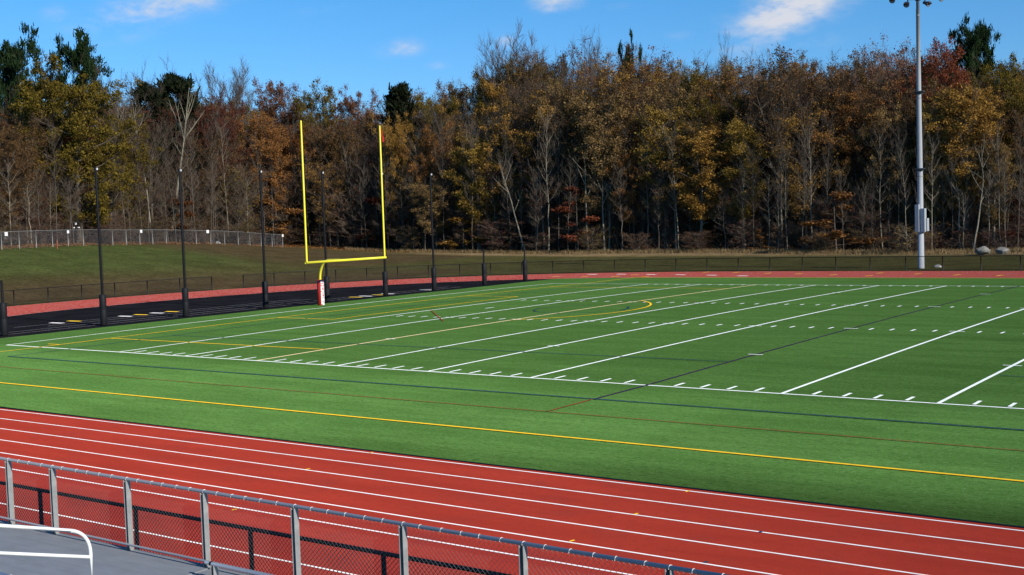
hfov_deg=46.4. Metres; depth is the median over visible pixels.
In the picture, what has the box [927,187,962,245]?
thicket bush
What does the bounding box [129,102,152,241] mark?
tree
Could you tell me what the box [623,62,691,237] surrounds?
tree
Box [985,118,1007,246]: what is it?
tree
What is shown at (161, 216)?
thicket bush
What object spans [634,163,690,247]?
thicket bush
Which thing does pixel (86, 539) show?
handrail
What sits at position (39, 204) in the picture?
tree
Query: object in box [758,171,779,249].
tree
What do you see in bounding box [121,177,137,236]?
tree
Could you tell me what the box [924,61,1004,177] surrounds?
tree
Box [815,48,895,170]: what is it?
tree
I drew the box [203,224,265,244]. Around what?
thicket bush
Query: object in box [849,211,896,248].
thicket bush
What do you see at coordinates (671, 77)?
tree
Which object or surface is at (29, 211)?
tree
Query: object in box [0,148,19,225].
tree
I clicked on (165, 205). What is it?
tree
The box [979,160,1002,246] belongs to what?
tree
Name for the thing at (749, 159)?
tree
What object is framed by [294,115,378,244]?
tree
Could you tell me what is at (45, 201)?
thicket bush
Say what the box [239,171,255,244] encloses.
tree
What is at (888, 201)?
tree
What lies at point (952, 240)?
thicket bush
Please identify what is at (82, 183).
thicket bush
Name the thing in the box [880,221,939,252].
bush
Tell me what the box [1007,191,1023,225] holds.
thicket bush
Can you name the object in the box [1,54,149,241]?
tree
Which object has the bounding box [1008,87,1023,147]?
tree
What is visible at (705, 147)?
tree
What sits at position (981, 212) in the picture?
thicket bush
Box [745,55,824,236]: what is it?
tree
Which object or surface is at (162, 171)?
tree
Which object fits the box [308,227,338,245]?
thicket bush
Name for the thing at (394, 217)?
thicket bush
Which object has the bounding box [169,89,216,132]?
tree
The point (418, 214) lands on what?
thicket bush
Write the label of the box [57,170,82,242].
tree
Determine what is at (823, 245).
thicket bush
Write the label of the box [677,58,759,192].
tree
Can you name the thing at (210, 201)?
tree
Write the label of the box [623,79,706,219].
tree
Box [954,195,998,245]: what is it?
thicket bush
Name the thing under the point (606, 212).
thicket bush
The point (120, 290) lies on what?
track fence
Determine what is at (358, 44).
sky
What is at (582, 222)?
thicket bush
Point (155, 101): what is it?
evergreen tree
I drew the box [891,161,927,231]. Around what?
thicket bush
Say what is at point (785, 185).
tree
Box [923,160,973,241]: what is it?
thicket bush
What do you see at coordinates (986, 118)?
tree
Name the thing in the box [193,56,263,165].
tree
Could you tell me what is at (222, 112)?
tree
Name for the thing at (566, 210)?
tree
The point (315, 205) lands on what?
thicket bush
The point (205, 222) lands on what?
thicket bush
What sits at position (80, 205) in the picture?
tree
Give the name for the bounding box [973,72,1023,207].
tree
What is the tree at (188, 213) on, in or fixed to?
on the terrain at (66, 267)
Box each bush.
[0,195,28,230]
[0,198,23,243]
[0,224,37,244]
[2,186,36,237]
[4,199,43,243]
[7,161,59,242]
[17,212,83,242]
[29,162,81,237]
[30,223,70,243]
[61,202,95,239]
[66,168,108,235]
[82,211,124,241]
[84,223,125,242]
[85,169,133,235]
[115,149,156,238]
[115,216,170,240]
[116,216,177,240]
[121,155,159,239]
[126,223,166,241]
[136,210,178,240]
[153,169,186,234]
[154,188,186,241]
[156,162,189,229]
[167,220,209,242]
[173,152,216,232]
[177,215,217,239]
[180,170,218,240]
[190,174,233,235]
[201,158,253,242]
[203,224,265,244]
[215,156,265,243]
[223,206,277,243]
[224,143,263,226]
[235,206,268,243]
[251,166,274,232]
[257,190,313,236]
[260,168,309,239]
[266,227,318,243]
[267,158,314,227]
[274,173,320,239]
[280,206,320,242]
[287,153,320,235]
[299,159,335,239]
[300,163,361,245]
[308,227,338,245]
[316,157,369,237]
[324,184,386,246]
[325,151,376,239]
[335,175,376,245]
[343,217,405,247]
[360,231,392,247]
[361,174,400,242]
[361,183,400,241]
[376,170,418,247]
[379,179,429,245]
[385,223,425,249]
[403,163,434,242]
[412,153,454,237]
[418,222,453,247]
[420,151,471,241]
[435,233,474,249]
[441,204,486,248]
[456,184,501,247]
[469,217,528,250]
[473,158,520,240]
[473,197,507,242]
[473,217,506,248]
[474,203,526,238]
[483,218,529,248]
[494,212,534,246]
[496,207,556,243]
[503,150,557,239]
[517,196,569,242]
[518,233,573,251]
[521,165,561,246]
[541,207,590,242]
[547,206,584,248]
[563,188,610,244]
[567,191,599,247]
[573,223,615,250]
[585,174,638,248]
[592,165,620,241]
[603,152,639,246]
[620,190,656,242]
[621,231,652,250]
[628,180,674,245]
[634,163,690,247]
[656,210,695,244]
[664,184,716,241]
[667,205,705,243]
[673,230,715,249]
[690,154,727,222]
[692,218,736,247]
[703,170,753,246]
[706,207,739,240]
[722,188,777,244]
[726,219,763,248]
[731,193,774,242]
[736,206,796,239]
[738,194,789,244]
[742,150,771,225]
[765,166,792,222]
[767,221,801,249]
[770,164,830,246]
[773,169,821,237]
[792,178,832,245]
[800,156,833,233]
[800,193,846,246]
[804,231,845,251]
[821,198,855,236]
[824,167,875,240]
[829,198,870,235]
[835,187,878,247]
[844,226,888,248]
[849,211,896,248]
[854,205,890,244]
[863,181,912,229]
[866,205,907,237]
[873,208,913,242]
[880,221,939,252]
[882,162,916,244]
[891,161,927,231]
[900,192,938,237]
[905,230,942,250]
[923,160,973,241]
[924,222,965,246]
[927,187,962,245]
[929,225,983,248]
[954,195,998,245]
[957,171,983,242]
[973,188,1000,237]
[976,194,1023,241]
[977,225,1019,248]
[979,221,1022,244]
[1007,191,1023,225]
[1008,185,1023,244]
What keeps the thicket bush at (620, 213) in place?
on the terrain at (66, 267)
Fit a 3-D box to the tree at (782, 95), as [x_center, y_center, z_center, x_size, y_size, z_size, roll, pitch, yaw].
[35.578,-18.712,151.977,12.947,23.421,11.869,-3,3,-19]
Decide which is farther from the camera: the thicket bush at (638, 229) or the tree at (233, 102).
the tree at (233, 102)
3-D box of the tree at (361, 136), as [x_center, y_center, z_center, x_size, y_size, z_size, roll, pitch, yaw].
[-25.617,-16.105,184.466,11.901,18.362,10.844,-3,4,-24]
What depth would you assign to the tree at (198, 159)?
166.24 m
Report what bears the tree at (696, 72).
on the terrain at (66, 267)
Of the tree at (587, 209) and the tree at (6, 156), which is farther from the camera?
the tree at (587, 209)
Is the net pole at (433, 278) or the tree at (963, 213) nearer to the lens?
the net pole at (433, 278)
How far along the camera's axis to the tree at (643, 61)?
185.77 m
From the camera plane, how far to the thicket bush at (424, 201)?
171.90 m
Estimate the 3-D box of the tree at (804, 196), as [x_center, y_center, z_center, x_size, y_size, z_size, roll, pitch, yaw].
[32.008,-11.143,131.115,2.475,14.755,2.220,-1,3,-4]
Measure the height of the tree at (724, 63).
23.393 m
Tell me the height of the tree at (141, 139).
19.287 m
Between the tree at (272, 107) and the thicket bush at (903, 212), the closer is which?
the thicket bush at (903, 212)
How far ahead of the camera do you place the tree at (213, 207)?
166.45 m
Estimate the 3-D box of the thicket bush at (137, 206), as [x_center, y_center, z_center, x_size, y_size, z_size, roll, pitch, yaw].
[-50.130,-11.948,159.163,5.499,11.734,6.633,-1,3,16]
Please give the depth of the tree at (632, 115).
148.56 m
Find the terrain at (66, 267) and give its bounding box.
[0,177,1023,527]
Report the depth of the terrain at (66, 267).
121.95 m
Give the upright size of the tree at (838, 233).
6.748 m
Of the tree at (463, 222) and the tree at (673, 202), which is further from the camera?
the tree at (463, 222)
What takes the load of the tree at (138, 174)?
on the terrain at (66, 267)
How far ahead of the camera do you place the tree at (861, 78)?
148.48 m
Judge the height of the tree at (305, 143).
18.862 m
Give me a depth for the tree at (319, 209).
179.40 m
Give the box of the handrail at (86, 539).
[0,524,92,574]
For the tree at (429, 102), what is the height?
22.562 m
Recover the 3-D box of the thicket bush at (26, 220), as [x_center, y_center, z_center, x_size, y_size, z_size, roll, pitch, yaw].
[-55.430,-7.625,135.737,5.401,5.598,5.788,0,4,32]
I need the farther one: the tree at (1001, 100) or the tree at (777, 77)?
the tree at (777, 77)
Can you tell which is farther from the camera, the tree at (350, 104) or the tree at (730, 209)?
the tree at (350, 104)
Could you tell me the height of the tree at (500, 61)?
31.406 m
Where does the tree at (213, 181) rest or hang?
on the terrain at (66, 267)
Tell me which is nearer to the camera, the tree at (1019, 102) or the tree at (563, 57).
the tree at (1019, 102)
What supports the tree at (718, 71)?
on the terrain at (66, 267)
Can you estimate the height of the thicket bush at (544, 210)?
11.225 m
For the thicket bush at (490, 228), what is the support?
on the terrain at (66, 267)
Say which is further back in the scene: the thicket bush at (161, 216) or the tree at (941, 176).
the thicket bush at (161, 216)
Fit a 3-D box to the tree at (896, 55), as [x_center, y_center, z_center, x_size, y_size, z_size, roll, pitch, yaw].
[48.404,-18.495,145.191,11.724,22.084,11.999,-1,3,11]
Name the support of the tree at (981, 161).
on the terrain at (66, 267)
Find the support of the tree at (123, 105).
on the terrain at (66, 267)
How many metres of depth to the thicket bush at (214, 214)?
175.20 m
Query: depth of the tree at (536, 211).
152.90 m
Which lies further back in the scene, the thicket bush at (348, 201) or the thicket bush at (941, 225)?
the thicket bush at (348, 201)
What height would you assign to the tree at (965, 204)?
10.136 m
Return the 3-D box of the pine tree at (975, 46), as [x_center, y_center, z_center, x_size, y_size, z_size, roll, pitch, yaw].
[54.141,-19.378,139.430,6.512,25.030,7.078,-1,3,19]
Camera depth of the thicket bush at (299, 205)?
184.38 m
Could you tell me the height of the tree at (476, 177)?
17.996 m
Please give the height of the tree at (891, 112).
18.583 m
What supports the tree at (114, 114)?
on the terrain at (66, 267)
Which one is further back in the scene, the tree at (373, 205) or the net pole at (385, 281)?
the tree at (373, 205)
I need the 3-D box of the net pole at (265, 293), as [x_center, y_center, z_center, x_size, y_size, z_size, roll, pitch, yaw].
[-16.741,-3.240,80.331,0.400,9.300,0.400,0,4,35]
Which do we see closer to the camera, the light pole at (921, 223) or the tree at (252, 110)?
the light pole at (921, 223)
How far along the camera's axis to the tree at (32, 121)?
140.51 m
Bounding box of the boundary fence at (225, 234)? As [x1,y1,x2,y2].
[0,229,282,248]
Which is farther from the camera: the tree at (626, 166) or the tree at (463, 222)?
the tree at (463, 222)
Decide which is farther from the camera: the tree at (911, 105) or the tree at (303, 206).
the tree at (303, 206)
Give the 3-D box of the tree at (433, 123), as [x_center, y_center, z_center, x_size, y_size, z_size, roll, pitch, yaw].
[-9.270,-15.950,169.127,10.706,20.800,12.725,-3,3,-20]
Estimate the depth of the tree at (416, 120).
178.57 m
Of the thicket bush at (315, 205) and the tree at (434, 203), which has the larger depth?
the thicket bush at (315, 205)
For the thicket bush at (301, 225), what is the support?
on the terrain at (66, 267)
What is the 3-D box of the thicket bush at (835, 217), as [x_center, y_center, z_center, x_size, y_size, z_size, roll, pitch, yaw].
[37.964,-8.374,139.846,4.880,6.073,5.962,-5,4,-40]
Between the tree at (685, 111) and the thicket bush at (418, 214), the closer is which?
the tree at (685, 111)
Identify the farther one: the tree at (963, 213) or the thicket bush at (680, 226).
the thicket bush at (680, 226)
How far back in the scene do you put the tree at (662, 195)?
144.07 m
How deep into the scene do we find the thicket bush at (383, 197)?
177.92 m
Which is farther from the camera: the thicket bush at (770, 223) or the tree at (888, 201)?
the thicket bush at (770, 223)
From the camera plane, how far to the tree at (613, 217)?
149.42 m
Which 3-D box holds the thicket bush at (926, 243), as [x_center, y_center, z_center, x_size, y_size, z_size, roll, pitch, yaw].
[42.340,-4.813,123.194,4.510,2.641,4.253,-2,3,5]
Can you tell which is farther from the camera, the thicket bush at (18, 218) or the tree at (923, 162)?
the thicket bush at (18, 218)
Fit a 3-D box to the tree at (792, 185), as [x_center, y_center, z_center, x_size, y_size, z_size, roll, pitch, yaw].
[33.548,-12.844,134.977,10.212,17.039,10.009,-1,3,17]
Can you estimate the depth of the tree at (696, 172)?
142.36 m
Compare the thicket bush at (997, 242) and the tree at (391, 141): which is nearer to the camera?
the thicket bush at (997, 242)
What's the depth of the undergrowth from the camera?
145.27 m
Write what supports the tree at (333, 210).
on the terrain at (66, 267)
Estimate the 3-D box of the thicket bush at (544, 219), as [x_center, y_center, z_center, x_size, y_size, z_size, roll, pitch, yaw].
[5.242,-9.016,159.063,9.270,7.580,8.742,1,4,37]
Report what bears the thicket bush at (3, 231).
on the terrain at (66, 267)
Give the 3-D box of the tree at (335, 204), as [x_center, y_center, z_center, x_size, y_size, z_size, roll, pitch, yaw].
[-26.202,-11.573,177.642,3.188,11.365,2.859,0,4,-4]
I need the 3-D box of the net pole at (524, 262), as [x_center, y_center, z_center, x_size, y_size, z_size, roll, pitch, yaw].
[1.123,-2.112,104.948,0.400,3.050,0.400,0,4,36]
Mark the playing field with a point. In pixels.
(900, 395)
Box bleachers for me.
[0,520,250,574]
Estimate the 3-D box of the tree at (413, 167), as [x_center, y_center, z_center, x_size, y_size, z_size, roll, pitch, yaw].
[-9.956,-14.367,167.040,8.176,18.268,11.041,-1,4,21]
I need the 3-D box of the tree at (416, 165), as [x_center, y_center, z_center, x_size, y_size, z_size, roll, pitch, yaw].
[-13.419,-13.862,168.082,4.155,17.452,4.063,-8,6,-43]
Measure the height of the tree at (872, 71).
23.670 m
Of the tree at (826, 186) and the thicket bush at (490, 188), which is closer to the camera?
the tree at (826, 186)
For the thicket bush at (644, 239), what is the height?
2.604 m
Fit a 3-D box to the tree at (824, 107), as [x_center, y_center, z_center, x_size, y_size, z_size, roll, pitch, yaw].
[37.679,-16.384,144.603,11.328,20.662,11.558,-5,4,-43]
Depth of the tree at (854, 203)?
130.84 m
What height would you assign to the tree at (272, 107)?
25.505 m
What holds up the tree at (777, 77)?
on the terrain at (66, 267)
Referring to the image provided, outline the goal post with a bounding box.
[300,120,386,304]
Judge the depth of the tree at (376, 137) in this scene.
183.66 m
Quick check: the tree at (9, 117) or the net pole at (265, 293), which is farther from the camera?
the tree at (9, 117)
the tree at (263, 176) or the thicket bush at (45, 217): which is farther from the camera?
the tree at (263, 176)
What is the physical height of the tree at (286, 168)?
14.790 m
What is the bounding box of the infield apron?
[0,279,547,337]
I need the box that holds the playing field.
[0,277,1023,525]
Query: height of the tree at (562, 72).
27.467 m
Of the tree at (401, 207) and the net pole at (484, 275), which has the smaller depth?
the net pole at (484, 275)
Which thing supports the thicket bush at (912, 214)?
on the terrain at (66, 267)
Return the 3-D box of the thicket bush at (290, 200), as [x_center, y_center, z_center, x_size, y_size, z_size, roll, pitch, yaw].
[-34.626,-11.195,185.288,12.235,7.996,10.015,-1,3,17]
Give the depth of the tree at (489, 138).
159.10 m
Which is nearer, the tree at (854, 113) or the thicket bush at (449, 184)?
the tree at (854, 113)
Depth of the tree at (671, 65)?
179.95 m
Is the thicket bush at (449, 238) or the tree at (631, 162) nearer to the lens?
the tree at (631, 162)
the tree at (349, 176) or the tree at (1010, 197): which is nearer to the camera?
the tree at (1010, 197)
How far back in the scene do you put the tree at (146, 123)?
159.07 m
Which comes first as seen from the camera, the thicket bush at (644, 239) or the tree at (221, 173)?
the thicket bush at (644, 239)
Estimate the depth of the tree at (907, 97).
136.81 m
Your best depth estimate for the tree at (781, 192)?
135.74 m
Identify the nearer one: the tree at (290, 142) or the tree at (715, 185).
the tree at (715, 185)
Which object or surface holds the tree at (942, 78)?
on the terrain at (66, 267)
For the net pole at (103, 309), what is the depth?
70.10 m
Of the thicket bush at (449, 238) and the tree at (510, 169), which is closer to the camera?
the tree at (510, 169)
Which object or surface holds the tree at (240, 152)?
on the terrain at (66, 267)
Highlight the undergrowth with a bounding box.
[0,197,1023,250]
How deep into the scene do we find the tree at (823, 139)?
138.06 m
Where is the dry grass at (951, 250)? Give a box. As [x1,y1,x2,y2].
[343,245,1023,255]
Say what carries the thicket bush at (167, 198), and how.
on the terrain at (66, 267)
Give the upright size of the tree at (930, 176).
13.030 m
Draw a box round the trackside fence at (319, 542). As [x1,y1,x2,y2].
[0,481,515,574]
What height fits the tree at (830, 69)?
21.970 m
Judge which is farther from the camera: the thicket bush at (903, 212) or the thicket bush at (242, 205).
the thicket bush at (242, 205)
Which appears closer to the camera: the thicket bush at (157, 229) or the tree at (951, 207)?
the tree at (951, 207)
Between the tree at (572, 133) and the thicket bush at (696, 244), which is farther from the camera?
the tree at (572, 133)
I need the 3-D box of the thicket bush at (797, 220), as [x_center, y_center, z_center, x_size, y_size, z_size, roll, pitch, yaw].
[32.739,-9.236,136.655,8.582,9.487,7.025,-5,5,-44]
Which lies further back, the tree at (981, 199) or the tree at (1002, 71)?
the tree at (1002, 71)
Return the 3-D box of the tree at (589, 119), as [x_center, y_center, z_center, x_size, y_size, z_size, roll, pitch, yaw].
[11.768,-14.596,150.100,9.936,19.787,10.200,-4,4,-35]
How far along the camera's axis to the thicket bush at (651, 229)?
148.95 m
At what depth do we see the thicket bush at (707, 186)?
147.25 m
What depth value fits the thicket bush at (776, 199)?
147.30 m
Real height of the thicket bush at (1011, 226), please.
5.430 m
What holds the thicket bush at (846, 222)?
on the terrain at (66, 267)
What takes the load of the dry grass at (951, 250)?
on the terrain at (66, 267)
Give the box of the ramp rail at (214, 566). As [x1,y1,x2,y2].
[204,561,269,574]
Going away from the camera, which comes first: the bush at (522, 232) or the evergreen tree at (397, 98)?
the bush at (522, 232)
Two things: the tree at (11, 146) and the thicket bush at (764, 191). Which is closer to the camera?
the tree at (11, 146)
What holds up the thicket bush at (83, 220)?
on the terrain at (66, 267)
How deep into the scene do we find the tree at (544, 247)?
153.32 m
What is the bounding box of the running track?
[0,271,1023,574]
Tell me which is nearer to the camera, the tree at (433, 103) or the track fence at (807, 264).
the track fence at (807, 264)
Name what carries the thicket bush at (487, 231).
on the terrain at (66, 267)
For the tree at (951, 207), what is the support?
on the terrain at (66, 267)
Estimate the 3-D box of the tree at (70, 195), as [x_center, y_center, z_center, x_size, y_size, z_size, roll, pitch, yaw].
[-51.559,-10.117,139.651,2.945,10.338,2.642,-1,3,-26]
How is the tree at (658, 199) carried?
on the terrain at (66, 267)
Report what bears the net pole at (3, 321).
on the infield apron
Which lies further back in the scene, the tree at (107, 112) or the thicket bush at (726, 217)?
the tree at (107, 112)
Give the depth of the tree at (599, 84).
151.62 m
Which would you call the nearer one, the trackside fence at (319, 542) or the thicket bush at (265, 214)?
the trackside fence at (319, 542)
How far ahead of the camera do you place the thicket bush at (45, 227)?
136.60 m
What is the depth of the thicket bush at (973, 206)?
127.06 m
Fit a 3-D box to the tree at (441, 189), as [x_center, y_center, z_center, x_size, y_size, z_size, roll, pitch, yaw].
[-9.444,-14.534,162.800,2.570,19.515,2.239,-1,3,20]
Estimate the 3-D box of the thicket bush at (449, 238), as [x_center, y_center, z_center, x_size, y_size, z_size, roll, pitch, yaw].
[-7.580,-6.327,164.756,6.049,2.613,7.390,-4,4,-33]
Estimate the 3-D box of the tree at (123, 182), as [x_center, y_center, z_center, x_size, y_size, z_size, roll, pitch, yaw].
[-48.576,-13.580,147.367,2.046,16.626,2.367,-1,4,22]
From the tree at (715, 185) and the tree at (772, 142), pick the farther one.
the tree at (715, 185)
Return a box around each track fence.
[0,276,212,305]
[243,255,1023,287]
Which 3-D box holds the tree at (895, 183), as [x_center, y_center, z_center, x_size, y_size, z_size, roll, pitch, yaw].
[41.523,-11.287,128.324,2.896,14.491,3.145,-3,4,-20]
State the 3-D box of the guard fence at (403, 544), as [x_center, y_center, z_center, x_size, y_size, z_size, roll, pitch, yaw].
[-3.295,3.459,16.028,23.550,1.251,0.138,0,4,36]
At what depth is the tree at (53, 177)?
135.82 m
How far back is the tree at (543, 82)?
168.74 m
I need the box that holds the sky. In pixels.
[0,0,1023,196]
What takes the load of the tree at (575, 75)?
on the terrain at (66, 267)
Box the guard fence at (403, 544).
[0,457,728,574]
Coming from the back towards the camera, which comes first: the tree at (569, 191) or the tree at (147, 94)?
the tree at (147, 94)
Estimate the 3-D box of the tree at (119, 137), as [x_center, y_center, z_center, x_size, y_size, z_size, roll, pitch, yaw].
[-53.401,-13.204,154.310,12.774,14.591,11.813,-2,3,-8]
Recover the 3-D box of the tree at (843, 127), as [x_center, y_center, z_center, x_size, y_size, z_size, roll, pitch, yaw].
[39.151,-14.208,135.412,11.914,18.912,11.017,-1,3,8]
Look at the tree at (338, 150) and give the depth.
178.71 m
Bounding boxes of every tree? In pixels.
[0,22,41,235]
[0,108,58,241]
[0,108,60,231]
[0,117,24,186]
[0,121,46,229]
[0,125,49,243]
[0,127,34,210]
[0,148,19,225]
[0,149,19,245]
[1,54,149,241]
[12,107,97,239]
[14,140,32,243]
[18,171,40,243]
[25,27,114,127]
[29,163,47,242]
[30,125,111,228]
[42,173,55,226]
[44,120,62,243]
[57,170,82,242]
[58,158,81,243]
[64,101,135,131]
[68,109,162,240]
[70,188,94,235]
[71,129,144,203]
[81,149,98,242]
[82,103,164,210]
[93,64,151,235]
[95,102,130,206]
[102,159,124,242]
[103,108,163,228]
[104,107,119,213]
[104,177,119,239]
[107,114,125,242]
[120,61,176,213]
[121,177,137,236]
[122,80,209,238]
[126,91,217,239]
[127,114,185,237]
[128,126,144,240]
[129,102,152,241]
[140,133,159,241]
[141,71,247,235]
[149,53,203,135]
[149,165,172,241]
[154,137,231,235]
[154,177,166,241]
[160,140,176,241]
[165,186,197,241]
[169,84,204,240]
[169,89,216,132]
[173,128,244,239]
[173,148,188,238]
[176,116,203,241]
[178,114,195,241]
[186,91,251,238]
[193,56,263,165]
[196,96,249,239]
[198,98,249,153]
[199,151,216,242]
[199,173,224,240]
[201,110,219,242]
[211,117,267,206]
[214,98,271,194]
[214,118,230,242]
[220,132,264,240]
[224,108,315,237]
[229,180,245,240]
[237,92,278,168]
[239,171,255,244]
[241,111,293,222]
[248,130,265,243]
[248,177,303,244]
[251,76,302,170]
[255,164,272,244]
[263,122,322,239]
[264,147,315,236]
[265,97,311,167]
[266,120,324,204]
[268,155,281,239]
[272,159,284,242]
[281,111,325,162]
[285,114,301,240]
[289,77,370,188]
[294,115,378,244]
[294,145,315,245]
[297,160,351,246]
[298,181,310,236]
[302,124,361,243]
[305,125,374,214]
[306,179,322,242]
[315,116,358,158]
[328,174,341,246]
[330,83,379,188]
[332,110,380,159]
[338,136,356,247]
[346,144,370,247]
[347,114,385,236]
[351,98,428,164]
[354,113,399,237]
[355,157,372,247]
[355,185,408,246]
[360,81,425,211]
[367,112,416,221]
[368,173,381,247]
[373,156,392,247]
[385,100,446,174]
[388,162,410,248]
[389,132,436,246]
[396,177,455,247]
[399,128,426,248]
[400,120,465,248]
[403,165,418,249]
[407,94,473,208]
[409,85,450,151]
[413,84,468,130]
[413,102,472,242]
[414,176,429,248]
[427,130,438,248]
[433,113,448,250]
[434,80,478,226]
[434,81,481,239]
[434,99,485,246]
[436,210,485,249]
[441,115,455,246]
[441,133,510,249]
[445,90,501,245]
[450,169,464,249]
[459,114,484,250]
[463,63,517,204]
[464,82,499,243]
[465,65,527,209]
[465,122,482,249]
[468,63,501,173]
[473,89,575,247]
[475,19,551,165]
[480,71,534,246]
[483,121,499,250]
[492,54,558,186]
[495,49,560,238]
[496,117,519,249]
[496,152,517,250]
[496,153,523,250]
[501,74,581,246]
[502,48,583,238]
[510,56,571,109]
[515,156,527,249]
[523,58,580,224]
[524,184,542,250]
[527,55,575,153]
[527,130,548,250]
[528,107,602,247]
[529,167,544,251]
[530,48,576,117]
[533,75,591,225]
[537,101,557,250]
[547,113,568,249]
[549,49,601,143]
[551,185,599,250]
[555,26,601,176]
[555,50,595,181]
[559,153,579,250]
[564,92,641,248]
[565,57,643,245]
[567,35,673,237]
[568,140,595,250]
[571,154,581,249]
[574,28,609,184]
[574,35,631,88]
[578,46,672,143]
[578,52,656,221]
[579,55,637,202]
[580,190,593,227]
[581,64,670,241]
[591,73,674,245]
[591,149,610,250]
[597,148,657,243]
[598,102,610,247]
[600,171,620,248]
[604,153,618,248]
[609,161,631,250]
[615,29,642,141]
[618,51,664,71]
[618,127,632,248]
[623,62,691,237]
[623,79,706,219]
[625,55,681,160]
[630,102,692,247]
[633,188,650,248]
[635,61,724,221]
[636,59,710,231]
[637,132,658,249]
[647,162,672,247]
[649,66,683,128]
[651,176,666,249]
[655,58,677,120]
[656,119,741,247]
[662,129,685,248]
[663,49,720,115]
[663,131,676,248]
[677,58,748,179]
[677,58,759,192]
[680,58,733,120]
[681,91,741,219]
[682,162,696,241]
[688,111,704,245]
[690,121,702,247]
[691,85,775,240]
[697,58,762,146]
[703,54,747,93]
[703,148,724,247]
[712,42,838,236]
[713,187,732,248]
[717,32,732,192]
[717,64,791,207]
[720,114,774,246]
[726,179,737,247]
[731,46,782,165]
[734,133,749,240]
[735,49,772,120]
[736,155,748,227]
[737,135,762,247]
[740,79,798,223]
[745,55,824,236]
[745,62,809,159]
[748,229,769,250]
[750,64,833,219]
[755,51,817,220]
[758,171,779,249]
[761,97,851,247]
[766,135,796,247]
[767,115,784,247]
[769,53,807,84]
[772,180,783,248]
[774,59,859,153]
[777,141,790,249]
[783,64,854,216]
[787,43,894,242]
[790,121,813,249]
[795,87,870,230]
[796,73,877,200]
[796,118,819,249]
[796,191,886,251]
[802,61,890,153]
[803,50,844,77]
[808,75,907,244]
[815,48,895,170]
[819,144,833,247]
[820,109,834,243]
[821,68,915,209]
[834,163,849,249]
[846,176,860,248]
[849,30,923,219]
[850,75,937,221]
[851,46,883,86]
[851,51,907,207]
[851,102,916,244]
[857,177,868,249]
[861,45,956,198]
[864,163,876,248]
[865,54,926,224]
[866,117,889,247]
[879,51,938,109]
[880,47,925,79]
[880,117,909,248]
[882,170,897,247]
[891,36,979,228]
[891,128,912,241]
[893,76,997,234]
[907,47,994,225]
[909,83,1015,234]
[910,98,960,243]
[912,115,927,245]
[923,127,943,249]
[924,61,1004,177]
[924,77,1014,245]
[925,129,944,246]
[934,152,950,245]
[944,140,962,246]
[944,153,973,246]
[947,12,1002,92]
[947,77,1022,226]
[950,164,975,248]
[955,188,972,247]
[957,107,977,247]
[961,140,996,249]
[967,138,1023,246]
[973,72,1023,174]
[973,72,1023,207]
[973,115,993,245]
[979,51,1023,209]
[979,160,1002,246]
[983,154,996,246]
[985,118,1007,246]
[990,104,1023,242]
[992,162,1021,246]
[994,151,1011,247]
[995,85,1023,196]
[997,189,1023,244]
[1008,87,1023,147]
[1011,107,1023,248]
[1014,165,1023,216]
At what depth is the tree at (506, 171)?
156.03 m
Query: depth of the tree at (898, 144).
126.28 m
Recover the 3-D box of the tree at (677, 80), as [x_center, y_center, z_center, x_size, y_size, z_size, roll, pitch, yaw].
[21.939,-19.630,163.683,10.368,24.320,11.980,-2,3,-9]
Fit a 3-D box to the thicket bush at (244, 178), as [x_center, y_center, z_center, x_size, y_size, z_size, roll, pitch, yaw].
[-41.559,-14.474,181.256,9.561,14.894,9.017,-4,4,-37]
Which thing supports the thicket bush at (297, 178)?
on the terrain at (66, 267)
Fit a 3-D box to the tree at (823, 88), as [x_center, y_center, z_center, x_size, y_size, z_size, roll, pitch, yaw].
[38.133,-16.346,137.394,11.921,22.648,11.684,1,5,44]
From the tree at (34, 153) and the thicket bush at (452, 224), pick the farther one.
the thicket bush at (452, 224)
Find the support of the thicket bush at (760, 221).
on the terrain at (66, 267)
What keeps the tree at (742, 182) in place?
on the terrain at (66, 267)
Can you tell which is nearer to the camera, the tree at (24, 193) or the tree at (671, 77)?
the tree at (24, 193)
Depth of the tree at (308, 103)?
189.40 m
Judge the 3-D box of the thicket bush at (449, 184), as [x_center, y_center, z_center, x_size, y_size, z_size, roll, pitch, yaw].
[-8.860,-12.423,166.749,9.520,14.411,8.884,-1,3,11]
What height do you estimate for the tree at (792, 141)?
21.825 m
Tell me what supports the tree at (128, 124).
on the terrain at (66, 267)
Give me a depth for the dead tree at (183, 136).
162.07 m
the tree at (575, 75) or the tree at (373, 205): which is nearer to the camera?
the tree at (373, 205)
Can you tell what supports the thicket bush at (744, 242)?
on the terrain at (66, 267)
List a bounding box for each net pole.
[0,280,7,335]
[94,167,106,325]
[178,168,188,316]
[259,170,268,307]
[321,171,329,301]
[380,172,387,295]
[429,173,436,289]
[482,249,486,284]
[522,246,527,280]
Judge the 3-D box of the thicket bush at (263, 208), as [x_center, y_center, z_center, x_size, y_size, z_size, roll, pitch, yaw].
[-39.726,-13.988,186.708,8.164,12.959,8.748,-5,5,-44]
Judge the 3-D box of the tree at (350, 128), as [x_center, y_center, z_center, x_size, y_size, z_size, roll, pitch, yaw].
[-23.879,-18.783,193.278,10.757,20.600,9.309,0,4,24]
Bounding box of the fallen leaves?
[0,241,408,251]
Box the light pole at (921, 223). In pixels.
[889,0,942,268]
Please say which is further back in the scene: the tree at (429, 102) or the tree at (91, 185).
the tree at (429, 102)
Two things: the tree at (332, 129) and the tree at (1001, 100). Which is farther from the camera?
the tree at (332, 129)
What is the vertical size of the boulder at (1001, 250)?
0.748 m
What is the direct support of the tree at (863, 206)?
on the terrain at (66, 267)
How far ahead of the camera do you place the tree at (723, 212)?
138.45 m
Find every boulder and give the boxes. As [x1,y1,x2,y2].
[0,235,14,244]
[975,246,990,254]
[995,247,1008,253]
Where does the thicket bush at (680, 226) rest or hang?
on the terrain at (66, 267)

